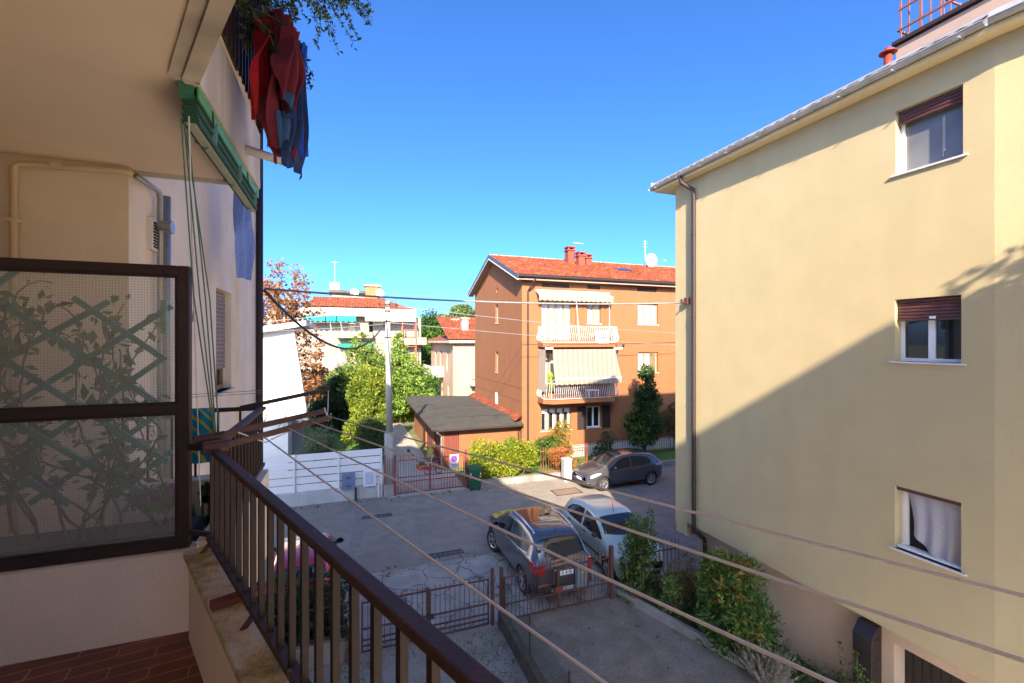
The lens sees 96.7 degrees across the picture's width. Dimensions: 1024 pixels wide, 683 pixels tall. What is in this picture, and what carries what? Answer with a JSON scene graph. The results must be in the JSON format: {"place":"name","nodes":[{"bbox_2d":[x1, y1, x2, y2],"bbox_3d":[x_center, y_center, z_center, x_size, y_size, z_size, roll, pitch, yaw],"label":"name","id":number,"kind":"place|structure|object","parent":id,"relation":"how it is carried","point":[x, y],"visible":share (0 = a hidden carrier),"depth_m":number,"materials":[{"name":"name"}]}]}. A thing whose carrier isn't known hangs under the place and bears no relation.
{"place":"outdoors","nodes":[
{"label":"outdoors","id":0,"kind":"place"},
{"bbox_2d":[269,416,383,493],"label":"lawn","id":1,"kind":"structure","parent":0,"point":[338,435],"depth_m":29.09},
{"bbox_2d":[263,321,313,471],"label":"white house","id":2,"kind":"structure","parent":1,"relation":"on","point":[281,367],"depth_m":22.08,"materials":[{"name":"paint"}]},
{"bbox_2d":[263,257,325,401],"bbox_3d":[-18.924,-0.232,37.544,7.143,13.756,7.177,0,0,-20],"label":"autumn tree","id":3,"kind":"object","parent":1,"relation":"on","point":[279,314],"visible":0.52,"depth_m":36.87,"materials":[{"name":"orange plant"}]},
{"bbox_2d":[291,424,348,482],"bbox_3d":[-8.460,5.082,19.962,1.977,3.042,2.252,0,0,43],"label":"olive tree","id":4,"kind":"object","parent":1,"relation":"on","point":[313,447],"visible":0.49,"depth_m":19.77,"materials":[{"name":"green plant"}]},
{"bbox_2d":[304,366,353,431],"bbox_3d":[-12.743,4.222,33.711,4.948,4.872,4.268,0,0,-20],"label":"conifer","id":5,"kind":"object","parent":1,"relation":"on","point":[338,406],"visible":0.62,"depth_m":32.70,"materials":[{"name":"green plant"}]},
{"bbox_2d":[423,316,474,395],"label":"peach house","id":6,"kind":"structure","parent":0,"point":[453,359],"depth_m":47.34,"materials":[{"name":"paint"}]},
{"bbox_2d":[404,393,523,468],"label":"garage","id":7,"kind":"structure","parent":0,"point":[459,423],"depth_m":25.14,"materials":[{"name":"orange paint"}]},
{"bbox_2d":[444,431,457,467],"bbox_3d":[-3.184,5.610,23.832,0.760,1.960,0.040,0,0,-20],"label":"door","id":8,"kind":"structure","parent":7,"relation":"in","point":[450,437],"depth_m":23.78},
{"bbox_2d":[265,465,675,581],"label":"road","id":9,"kind":"structure","parent":0,"point":[425,524],"depth_m":17.24,"materials":[{"name":"asphalt"}]},
{"bbox_2d":[345,498,377,547],"bbox_3d":[-5.460,6.590,16.801,1.326,0.001,4.678,0,0,-20],"label":"asphalt patch","id":10,"kind":"object","parent":9,"relation":"on","point":[356,538],"visible":1,"depth_m":17.04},
{"bbox_2d":[466,464,481,490],"bbox_3d":[-1.703,6.075,20.341,0.600,1.050,0.640,0,0,-20],"label":"wheelie bin","id":11,"kind":"object","parent":9,"relation":"on","point":[473,470],"visible":0.93,"depth_m":20.10,"materials":[{"name":"green plastic"}]},
{"bbox_2d":[291,480,680,678],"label":"fallen leaves","id":12,"kind":"object","parent":9,"relation":"on","point":[618,677],"visible":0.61,"depth_m":12.74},
{"bbox_2d":[561,457,571,481],"bbox_3d":[2.585,6.050,21.561,0.440,1.100,0.380,0,0,-20],"label":"utility cabinet","id":13,"kind":"object","parent":9,"relation":"on","point":[566,467],"visible":0.81,"depth_m":21.42,"materials":[{"name":"white plastic"}]},
{"bbox_2d":[550,487,582,495],"bbox_3d":[2.395,6.588,19.987,1.250,0.008,0.750,0,0,-20],"label":"manhole cover","id":14,"kind":"object","parent":9,"relation":"on","point":[566,491],"visible":1,"depth_m":19.98,"materials":[{"name":"grey metal"}]},
{"bbox_2d":[480,459,674,487],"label":"kerb wall","id":15,"kind":"structure","parent":9,"relation":"on","point":[524,478],"depth_m":21.30,"materials":[{"name":"concrete"}]},
{"bbox_2d":[573,448,661,490],"bbox_3d":[4.921,5.854,21.246,4.042,1.480,2.000,0,0,-20],"label":"parked car","id":16,"kind":"object","parent":9,"relation":"on","point":[605,469],"visible":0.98,"depth_m":20.65,"materials":[{"name":"grey paint"}]},
{"bbox_2d":[308,365,696,678],"bbox_3d":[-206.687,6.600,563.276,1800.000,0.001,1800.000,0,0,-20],"label":"ground","id":17,"kind":"structure","parent":0,"point":[408,426],"depth_m":27.81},
{"bbox_2d":[0,0,289,682],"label":"apartment building","id":18,"kind":"structure","parent":17,"relation":"on","point":[91,156],"depth_m":2.85,"materials":[{"name":"beige paint"}]},
{"bbox_2d":[0,257,191,571],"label":"glass screen","id":19,"kind":"object","parent":18,"relation":"on","point":[180,407],"visible":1,"depth_m":2.18,"materials":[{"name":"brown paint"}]},
{"bbox_2d":[0,515,202,556],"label":"planter box","id":20,"kind":"object","parent":18,"relation":"on","point":[57,540],"visible":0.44,"depth_m":2.39,"materials":[{"name":"concrete"}]},
{"bbox_2d":[0,384,169,540],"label":"climbing plant","id":21,"kind":"object","parent":20,"relation":"in","point":[23,472],"visible":0.71,"depth_m":2.35,"materials":[{"name":"green plant"}]},
{"bbox_2d":[0,273,173,546],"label":"climbing plant","id":22,"kind":"object","parent":20,"relation":"in","point":[18,349],"visible":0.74,"depth_m":2.33,"materials":[{"name":"green plant"}]},
{"bbox_2d":[0,271,173,506],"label":"trellis","id":23,"kind":"object","parent":20,"relation":"on","point":[161,314],"visible":0.71,"depth_m":2.35,"materials":[{"name":"green paint"}]},
{"bbox_2d":[47,294,170,528],"bbox_3d":[-2.191,0.387,2.461,0.619,1.293,0.302,0,0,13],"label":"climbing plant","id":24,"kind":"object","parent":20,"relation":"in","point":[91,336],"visible":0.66,"depth_m":2.42,"materials":[{"name":"green plant"}]},
{"bbox_2d":[120,481,174,517],"bbox_3d":[-1.954,0.862,2.493,0.306,0.191,0.214,0,0,-20],"label":"flowering plant","id":25,"kind":"object","parent":20,"relation":"in","point":[167,492],"visible":0.84,"depth_m":2.47,"materials":[{"name":"green plant"}]},
{"bbox_2d":[171,502,209,529],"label":"potted plant","id":26,"kind":"object","parent":18,"relation":"on","point":[206,520],"visible":0.08,"depth_m":2.82,"materials":[{"name":"green plant"}]},
{"bbox_2d":[121,406,265,499],"bbox_3d":[-2.112,0.750,2.743,0.925,0.500,1.365,0,0,-20],"label":"balcony railing","id":27,"kind":"object","parent":18,"relation":"on","point":[247,457],"visible":0.46,"depth_m":3.18,"materials":[{"name":"metal"}]},
{"bbox_2d":[174,408,212,464],"bbox_3d":[-2.345,0.697,3.367,0.246,0.403,0.063,0,0,-20],"label":"beach towel","id":28,"kind":"object","parent":27,"relation":"hanging from","point":[204,421],"visible":0.27,"depth_m":3.35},
{"bbox_2d":[160,386,329,427],"bbox_3d":[-2.009,0.543,3.423,1.187,0.343,0.394,0,0,-20],"label":"clothes rack","id":29,"kind":"object","parent":27,"relation":"attached to","point":[289,397],"visible":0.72,"depth_m":3.60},
{"bbox_2d":[197,481,209,514],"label":"potted plant","id":30,"kind":"object","parent":18,"relation":"on","point":[205,493],"visible":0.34,"depth_m":2.93,"materials":[{"name":"green plant"}]},
{"bbox_2d":[178,80,258,505],"bbox_3d":[-1.856,-0.217,3.036,0.180,2.135,1.680,0,0,-20],"label":"roller blind","id":31,"kind":"object","parent":18,"relation":"attached to","point":[201,123],"visible":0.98,"depth_m":2.35,"materials":[{"name":"fabric"}]},
{"bbox_2d":[214,291,235,396],"bbox_3d":[-3.864,0.004,5.996,0.196,1.343,1.020,0,0,-20],"label":"window","id":32,"kind":"structure","parent":18,"relation":"in","point":[220,317],"depth_m":6.15,"materials":[{"name":"grey glass"}]},
{"bbox_2d":[210,582,266,611],"bbox_3d":[-1.046,0.983,1.759,0.200,0.024,0.048,0,0,-43],"label":"wood offcut","id":33,"kind":"object","parent":18,"relation":"on","point":[224,601],"visible":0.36,"depth_m":1.71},
{"bbox_2d":[223,0,263,180],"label":"balcony railing","id":34,"kind":"object","parent":18,"relation":"on","point":[243,60],"visible":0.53,"depth_m":2.96,"materials":[{"name":"metal"}]},
{"bbox_2d":[249,13,273,128],"bbox_3d":[-1.614,-1.736,2.979,0.166,0.696,0.263,0,0,-20],"label":"hanging shirt","id":35,"kind":"object","parent":34,"relation":"hanging from","point":[259,76],"visible":0.56,"depth_m":2.91,"materials":[{"name":"red fabric"}]},
{"bbox_2d":[257,78,280,164],"bbox_3d":[-1.621,-1.530,3.027,0.163,0.677,0.198,0,0,-20],"label":"hanging shirt","id":36,"kind":"object","parent":34,"relation":"hanging from","point":[261,110],"visible":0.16,"depth_m":2.94,"materials":[{"name":"red fabric"}]},
{"bbox_2d":[234,0,313,89],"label":"trailing plant","id":37,"kind":"object","parent":34,"relation":"hanging from","point":[250,14],"visible":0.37,"depth_m":2.81,"materials":[{"name":"green plant"}]},
{"bbox_2d":[266,8,297,161],"bbox_3d":[-1.524,-1.684,3.005,0.151,0.937,0.351,0,0,-3],"label":"hanging shirt","id":38,"kind":"object","parent":34,"relation":"hanging from","point":[278,126],"visible":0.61,"depth_m":2.90,"materials":[{"name":"red fabric"}]},
{"bbox_2d":[270,26,304,118],"bbox_3d":[-1.423,-1.712,2.915,0.129,0.546,0.235,0,0,1],"label":"hanging shirt","id":39,"kind":"object","parent":34,"relation":"hanging from","point":[287,63],"visible":1,"depth_m":2.88,"materials":[{"name":"red fabric"}]},
{"bbox_2d":[279,53,308,179],"bbox_3d":[-1.482,-1.566,3.106,0.130,0.839,0.321,0,0,0],"label":"hanging shirt","id":40,"kind":"object","parent":34,"relation":"hanging from","point":[296,129],"visible":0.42,"depth_m":3.12,"materials":[{"name":"blue fabric"}]},
{"bbox_2d":[292,42,308,156],"bbox_3d":[-1.502,-1.693,3.186,0.132,0.785,0.205,0,0,-20],"label":"hanging shirt","id":41,"kind":"object","parent":34,"relation":"hanging from","point":[303,46],"visible":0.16,"depth_m":3.21,"materials":[{"name":"blue fabric"}]},
{"bbox_2d":[284,0,374,55],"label":"trailing plant","id":42,"kind":"object","parent":34,"relation":"hanging from","point":[327,16],"visible":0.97,"depth_m":3.31,"materials":[{"name":"green plant"}]},
{"bbox_2d":[233,192,254,280],"bbox_3d":[-3.240,-1.417,5.508,0.125,1.322,0.476,0,0,0],"label":"hanging shirt","id":43,"kind":"object","parent":18,"relation":"hanging from","point":[244,241],"visible":0.62,"depth_m":5.49,"materials":[{"name":"blue fabric"}]},
{"bbox_2d":[187,443,503,682],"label":"balcony railing","id":44,"kind":"object","parent":18,"relation":"on","point":[447,655],"visible":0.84,"depth_m":1.24,"materials":[{"name":"metal"}]},
{"bbox_2d":[193,407,1023,682],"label":"clothes rack","id":45,"kind":"object","parent":44,"relation":"attached to","point":[211,442],"visible":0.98,"depth_m":1.01,"materials":[{"name":"brown metal"}]},
{"bbox_2d":[265,569,348,660],"bbox_3d":[-5.607,5.809,9.171,4.450,1.668,1.309,0,0,-20],"label":"hedge","id":46,"kind":"object","parent":17,"relation":"on","point":[326,598],"visible":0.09,"depth_m":9.56,"materials":[{"name":"green plant"}]},
{"bbox_2d":[306,363,329,400],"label":"shrub","id":47,"kind":"object","parent":17,"relation":"on","point":[320,372],"visible":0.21,"depth_m":42.23,"materials":[{"name":"brown plant"}]},
{"bbox_2d":[263,448,382,506],"bbox_3d":[-11.405,5.575,17.295,12.501,2.050,0.210,0,0,-20],"label":"slatted fence","id":48,"kind":"object","parent":17,"relation":"on","point":[294,495],"visible":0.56,"depth_m":18.59,"materials":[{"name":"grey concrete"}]},
{"bbox_2d":[342,472,356,499],"bbox_3d":[-6.726,6.020,18.821,0.590,1.160,0.137,0,0,-20],"label":"meter box","id":49,"kind":"object","parent":48,"relation":"attached to","point":[348,480],"visible":1,"depth_m":18.77,"materials":[{"name":"blue metal"}]},
{"bbox_2d":[363,468,375,486],"bbox_3d":[-5.985,5.715,19.104,0.500,0.710,0.117,0,0,-20],"label":"meter box","id":50,"kind":"object","parent":48,"relation":"attached to","point":[369,477],"visible":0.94,"depth_m":19.05,"materials":[{"name":"white paint"}]},
{"bbox_2d":[265,261,425,379],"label":"pale apartment block","id":51,"kind":"structure","parent":17,"relation":"on","point":[335,335],"depth_m":54.90,"materials":[{"name":"paint"}]},
{"bbox_2d":[341,362,393,446],"bbox_3d":[-8.492,3.880,26.706,3.000,5.446,2.484,0,0,-20],"label":"tree","id":52,"kind":"object","parent":17,"relation":"on","point":[369,401],"visible":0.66,"depth_m":26.15,"materials":[{"name":"green plant"}]},
{"bbox_2d":[353,415,385,463],"bbox_3d":[-7.543,5.293,24.389,1.937,2.711,1.952,0,0,-20],"label":"shrub","id":53,"kind":"object","parent":17,"relation":"on","point":[367,434],"visible":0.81,"depth_m":24.03,"materials":[{"name":"green plant"}]},
{"bbox_2d":[373,332,435,422],"bbox_3d":[-9.567,2.888,37.194,7.530,7.430,6.222,0,0,-20],"label":"broadleaf tree","id":54,"kind":"object","parent":17,"relation":"on","point":[410,376],"visible":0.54,"depth_m":35.99,"materials":[{"name":"green plant"}]},
{"bbox_2d":[309,622,528,682],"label":"gravel yard","id":55,"kind":"structure","parent":17,"relation":"on","point":[417,668],"depth_m":9.37,"materials":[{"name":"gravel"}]},
{"bbox_2d":[296,637,347,668],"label":"garden wall","id":56,"kind":"structure","parent":55,"relation":"on","point":[326,652],"depth_m":9.27,"materials":[{"name":"concrete"}]},
{"bbox_2d":[274,601,348,645],"bbox_3d":[-5.464,5.775,8.722,4.550,0.750,0.020,0,0,-20],"label":"iron fence","id":57,"kind":"object","parent":56,"relation":"on","point":[343,603],"visible":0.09,"depth_m":9.31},
{"bbox_2d":[361,568,493,652],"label":"iron gate","id":58,"kind":"structure","parent":55,"relation":"on","point":[429,616],"depth_m":10.21,"materials":[{"name":"brown metal"}]},
{"bbox_2d":[376,423,465,497],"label":"gravel drive","id":59,"kind":"structure","parent":17,"relation":"on","point":[402,445],"depth_m":23.06,"materials":[{"name":"gravel"}]},
{"bbox_2d":[323,331,409,405],"bbox_3d":[-11.125,2.908,35.444,6.604,7.404,5.924,0,0,-20],"label":"broadleaf tree","id":60,"kind":"object","parent":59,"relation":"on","point":[371,357],"visible":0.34,"depth_m":34.43,"materials":[{"name":"green plant"}]},
{"bbox_2d":[378,300,397,483],"bbox_3d":[-5.437,2.392,19.937,0.834,8.415,0.480,0,0,-20],"label":"utility pole","id":61,"kind":"object","parent":59,"relation":"on","point":[389,440],"visible":0.88,"depth_m":19.84,"materials":[{"name":"concrete"}]},
{"bbox_2d":[263,290,386,349],"bbox_3d":[-4.957,-0.356,13.999,0.056,1.205,11.723,0,0,-5],"label":"overhead cable","id":62,"kind":"object","parent":61,"relation":"attached to","point":[277,304],"visible":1,"depth_m":10.24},
{"bbox_2d":[384,449,466,496],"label":"iron gate","id":63,"kind":"structure","parent":59,"relation":"on","point":[389,489],"depth_m":19.84,"materials":[{"name":"metal"}]},
{"bbox_2d":[418,373,441,395],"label":"shrub","id":64,"kind":"object","parent":17,"relation":"on","point":[430,381],"visible":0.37,"depth_m":49.59,"materials":[{"name":"green plant"}]},
{"bbox_2d":[420,307,444,365],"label":"broadleaf tree","id":65,"kind":"object","parent":17,"relation":"on","point":[435,330],"visible":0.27,"depth_m":70.97,"materials":[{"name":"green plant"}]},
{"bbox_2d":[447,303,474,316],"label":"stone pine","id":66,"kind":"object","parent":17,"relation":"on","point":[463,309],"visible":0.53,"depth_m":90.39,"materials":[{"name":"green plant"}]},
{"bbox_2d":[299,552,662,652],"bbox_3d":[-14.189,6.590,7.389,38.450,0.001,3.350,0,0,-20],"label":"apron","id":67,"kind":"object","parent":17,"relation":"on","point":[412,579],"depth_m":11.99,"materials":[{"name":"concrete"}]},
{"bbox_2d":[265,533,343,623],"bbox_3d":[-5.380,5.715,11.817,1.889,1.750,3.595,0,0,-20],"label":"scooter","id":68,"kind":"object","parent":67,"relation":"on","point":[336,541],"visible":0.16,"depth_m":10.68,"materials":[{"name":"red paint"}]},
{"bbox_2d":[487,506,590,594],"bbox_3d":[0.618,5.725,13.441,2.055,1.729,4.310,0,0,-20],"label":"parked car","id":69,"kind":"object","parent":67,"relation":"on","point":[549,528],"visible":0.8,"depth_m":11.97,"materials":[{"name":"grey paint"}]},
{"bbox_2d":[562,494,662,579],"bbox_3d":[2.972,5.710,14.022,1.927,1.760,3.740,0,0,-20],"label":"parked car","id":70,"kind":"object","parent":67,"relation":"on","point":[596,536],"visible":0.62,"depth_m":13.51,"materials":[{"name":"white paint"}]},
{"bbox_2d":[498,611,547,682],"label":"garden wall","id":71,"kind":"structure","parent":17,"relation":"on","point":[524,659],"depth_m":9.32,"materials":[{"name":"concrete"}]},
{"bbox_2d":[503,576,571,682],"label":"fence","id":72,"kind":"object","parent":71,"relation":"on","point":[529,625],"visible":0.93,"depth_m":9.04,"materials":[{"name":"green metal"}]},
{"bbox_2d":[457,447,674,482],"bbox_3d":[23.243,6.570,31.510,54.650,0.001,3.050,0,0,-20],"label":"front garden","id":73,"kind":"object","parent":17,"relation":"on","point":[665,455],"visible":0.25,"depth_m":24.70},
{"bbox_2d":[464,436,539,479],"bbox_3d":[-0.526,5.573,21.918,3.866,2.006,1.916,0,0,-20],"label":"hedge","id":74,"kind":"object","parent":73,"relation":"on","point":[516,453],"visible":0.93,"depth_m":21.53,"materials":[{"name":"green plant"}]},
{"bbox_2d":[530,435,561,468],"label":"shrub","id":75,"kind":"object","parent":73,"relation":"on","point":[549,443],"visible":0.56,"depth_m":23.61,"materials":[{"name":"green plant"}]},
{"bbox_2d":[547,419,574,466],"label":"shrub","id":76,"kind":"object","parent":73,"relation":"on","point":[562,431],"visible":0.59,"depth_m":23.77,"materials":[{"name":"orange plant"}]},
{"bbox_2d":[546,446,576,471],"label":"shrub","id":77,"kind":"object","parent":73,"relation":"on","point":[553,454],"visible":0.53,"depth_m":22.71,"materials":[{"name":"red plant"}]},
{"bbox_2d":[591,431,616,456],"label":"shrub","id":78,"kind":"object","parent":73,"relation":"on","point":[602,448],"visible":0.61,"depth_m":24.60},
{"bbox_2d":[572,434,672,460],"bbox_3d":[9.016,6.020,26.956,12.519,1.100,0.020,0,0,-20],"label":"iron fence","id":79,"kind":"object","parent":73,"relation":"on","point":[622,441],"visible":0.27,"depth_m":25.95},
{"bbox_2d":[620,363,665,450],"bbox_3d":[7.385,3.879,25.236,2.711,5.390,2.232,0,0,-20],"label":"garden tree","id":80,"kind":"object","parent":73,"relation":"on","point":[645,426],"visible":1,"depth_m":24.94,"materials":[{"name":"green plant"}]},
{"bbox_2d":[658,401,674,450],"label":"shrub","id":81,"kind":"object","parent":73,"relation":"on","point":[669,422],"visible":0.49,"depth_m":27.22,"materials":[{"name":"green plant"}]},
{"bbox_2d":[617,588,794,682],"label":"bed kerb","id":82,"kind":"structure","parent":17,"relation":"on","point":[688,631],"depth_m":10.40,"materials":[{"name":"concrete"}]},
{"bbox_2d":[622,574,828,682],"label":"garden bed","id":83,"kind":"object","parent":17,"relation":"on","point":[706,628],"depth_m":10.61,"materials":[{"name":"soil"}]},
{"bbox_2d":[617,506,663,598],"bbox_3d":[3.244,5.340,11.550,1.142,2.281,1.089,0,0,26],"label":"shrub","id":84,"kind":"object","parent":83,"relation":"on","point":[636,574],"visible":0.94,"depth_m":11.52,"materials":[{"name":"green plant"}]},
{"bbox_2d":[632,538,681,582],"bbox_3d":[3.897,5.915,12.242,1.650,1.130,0.020,0,0,-20],"label":"iron fence","id":85,"kind":"object","parent":83,"relation":"on","point":[667,549],"visible":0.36,"depth_m":12.35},
{"bbox_2d":[657,568,684,615],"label":"shrub","id":86,"kind":"object","parent":83,"relation":"on","point":[671,584],"visible":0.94,"depth_m":10.73,"materials":[{"name":"green plant"}]},
{"bbox_2d":[658,551,701,610],"bbox_3d":[4.167,5.837,11.058,1.164,1.284,0.911,0,0,-20],"label":"shrub","id":87,"kind":"object","parent":83,"relation":"on","point":[687,584],"visible":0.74,"depth_m":11.05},
{"bbox_2d":[690,543,785,666],"bbox_3d":[4.678,5.448,9.667,1.796,2.180,2.244,0,0,-20],"label":"shrub","id":88,"kind":"object","parent":83,"relation":"on","point":[729,600],"visible":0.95,"depth_m":9.27,"materials":[{"name":"green plant"}]},
{"bbox_2d":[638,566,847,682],"bbox_3d":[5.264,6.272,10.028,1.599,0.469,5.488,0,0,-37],"label":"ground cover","id":89,"kind":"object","parent":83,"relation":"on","point":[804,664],"visible":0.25,"depth_m":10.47,"materials":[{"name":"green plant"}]},
{"bbox_2d":[731,635,802,682],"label":"shrub","id":90,"kind":"object","parent":83,"relation":"on","point":[763,671],"visible":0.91,"depth_m":8.58,"materials":[{"name":"plant"}]},
{"bbox_2d":[836,640,881,682],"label":"rose bush","id":91,"kind":"object","parent":83,"relation":"on","point":[857,669],"visible":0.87,"depth_m":8.02,"materials":[{"name":"green plant"}]},
{"bbox_2d":[648,0,1023,682],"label":"yellow building","id":92,"kind":"structure","parent":17,"relation":"on","point":[850,316],"depth_m":7.71,"materials":[{"name":"paint"}]},
{"bbox_2d":[264,288,678,304],"bbox_3d":[-0.068,-0.922,9.954,9.458,0.183,0.044,0,0,-22],"label":"overhead cable","id":93,"kind":"object","parent":92,"relation":"attached to","point":[314,292],"visible":1,"depth_m":9.50,"materials":[{"name":"rubber"}]},
{"bbox_2d":[889,296,966,365],"bbox_3d":[6.449,-0.166,7.027,0.242,1.023,0.970,0,0,-20],"label":"window","id":94,"kind":"structure","parent":92,"relation":"in","point":[930,327],"depth_m":7.02,"materials":[{"name":"clear glass"}]},
{"bbox_2d":[889,486,966,576],"bbox_3d":[6.456,2.859,7.029,0.256,1.033,0.970,0,0,-20],"label":"window","id":95,"kind":"structure","parent":92,"relation":"in","point":[930,524],"depth_m":7.00,"materials":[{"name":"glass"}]},
{"bbox_2d":[890,87,967,177],"bbox_3d":[6.452,-3.200,7.012,0.236,1.053,0.980,0,0,-20],"label":"window","id":96,"kind":"structure","parent":92,"relation":"in","point":[931,130],"depth_m":7.04,"materials":[{"name":"clear glass"}]},
{"bbox_2d":[905,649,965,682],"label":"garage door","id":97,"kind":"structure","parent":92,"relation":"in","point":[917,670],"depth_m":7.54,"materials":[{"name":"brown wood"}]},
{"bbox_2d":[467,241,674,459],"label":"orange apartment house","id":98,"kind":"structure","parent":0,"point":[513,370],"depth_m":26.54,"materials":[{"name":"paint"}]},
{"bbox_2d":[542,300,569,340],"bbox_3d":[2.456,-1.175,25.646,1.834,2.304,0.072,0,0,-20],"label":"window","id":99,"kind":"structure","parent":98,"relation":"in","point":[558,314],"depth_m":25.62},
{"bbox_2d":[542,353,569,392],"bbox_3d":[2.456,1.750,25.646,1.834,2.254,0.072,0,0,-20],"label":"window","id":100,"kind":"structure","parent":98,"relation":"in","point":[549,356],"depth_m":25.56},
{"bbox_2d":[540,407,571,431],"bbox_3d":[2.464,4.354,25.579,1.970,1.303,0.202,0,0,-20],"label":"window","id":101,"kind":"structure","parent":98,"relation":"in","point":[549,416],"depth_m":25.56,"materials":[{"name":"white glass"}]},
{"bbox_2d":[587,302,599,323],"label":"window","id":102,"kind":"structure","parent":98,"relation":"in","point":[593,311],"depth_m":26.45,"materials":[{"name":"white paint"}]},
{"bbox_2d":[577,405,609,429],"bbox_3d":[4.714,4.360,26.386,2.150,1.320,0.238,0,0,-20],"label":"window","id":103,"kind":"structure","parent":98,"relation":"in","point":[593,412],"depth_m":26.44,"materials":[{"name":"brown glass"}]},
{"bbox_2d":[638,304,656,324],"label":"window","id":104,"kind":"structure","parent":98,"relation":"in","point":[647,314],"depth_m":27.78,"materials":[{"name":"white paint"}]},
{"bbox_2d":[637,352,658,373],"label":"window","id":105,"kind":"structure","parent":98,"relation":"in","point":[650,358],"depth_m":27.65,"materials":[{"name":"white paint"}]},
{"bbox_2d":[263,0,965,325],"label":"sky","id":106,"kind":"structure","parent":0,"point":[454,134],"materials":[{"name":"blue"}]},
{"bbox_2d":[510,595,762,682],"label":"driveway","id":107,"kind":"structure","parent":0,"point":[685,659],"depth_m":9.73,"materials":[{"name":"concrete"}]},
{"bbox_2d":[499,545,613,618],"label":"iron gate","id":108,"kind":"structure","parent":107,"relation":"on","point":[558,590],"depth_m":11.17,"materials":[{"name":"metal"}]},
{"bbox_2d":[575,558,587,588],"bbox_3d":[1.749,5.860,11.460,0.340,0.720,0.068,0,0,-20],"label":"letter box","id":109,"kind":"object","parent":108,"relation":"attached to","point":[582,576],"visible":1,"depth_m":11.43,"materials":[{"name":"grey metal"}]},
{"bbox_2d":[647,523,696,572],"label":"pavement","id":110,"kind":"structure","parent":0,"point":[670,532],"depth_m":14.84,"materials":[{"name":"stone"}]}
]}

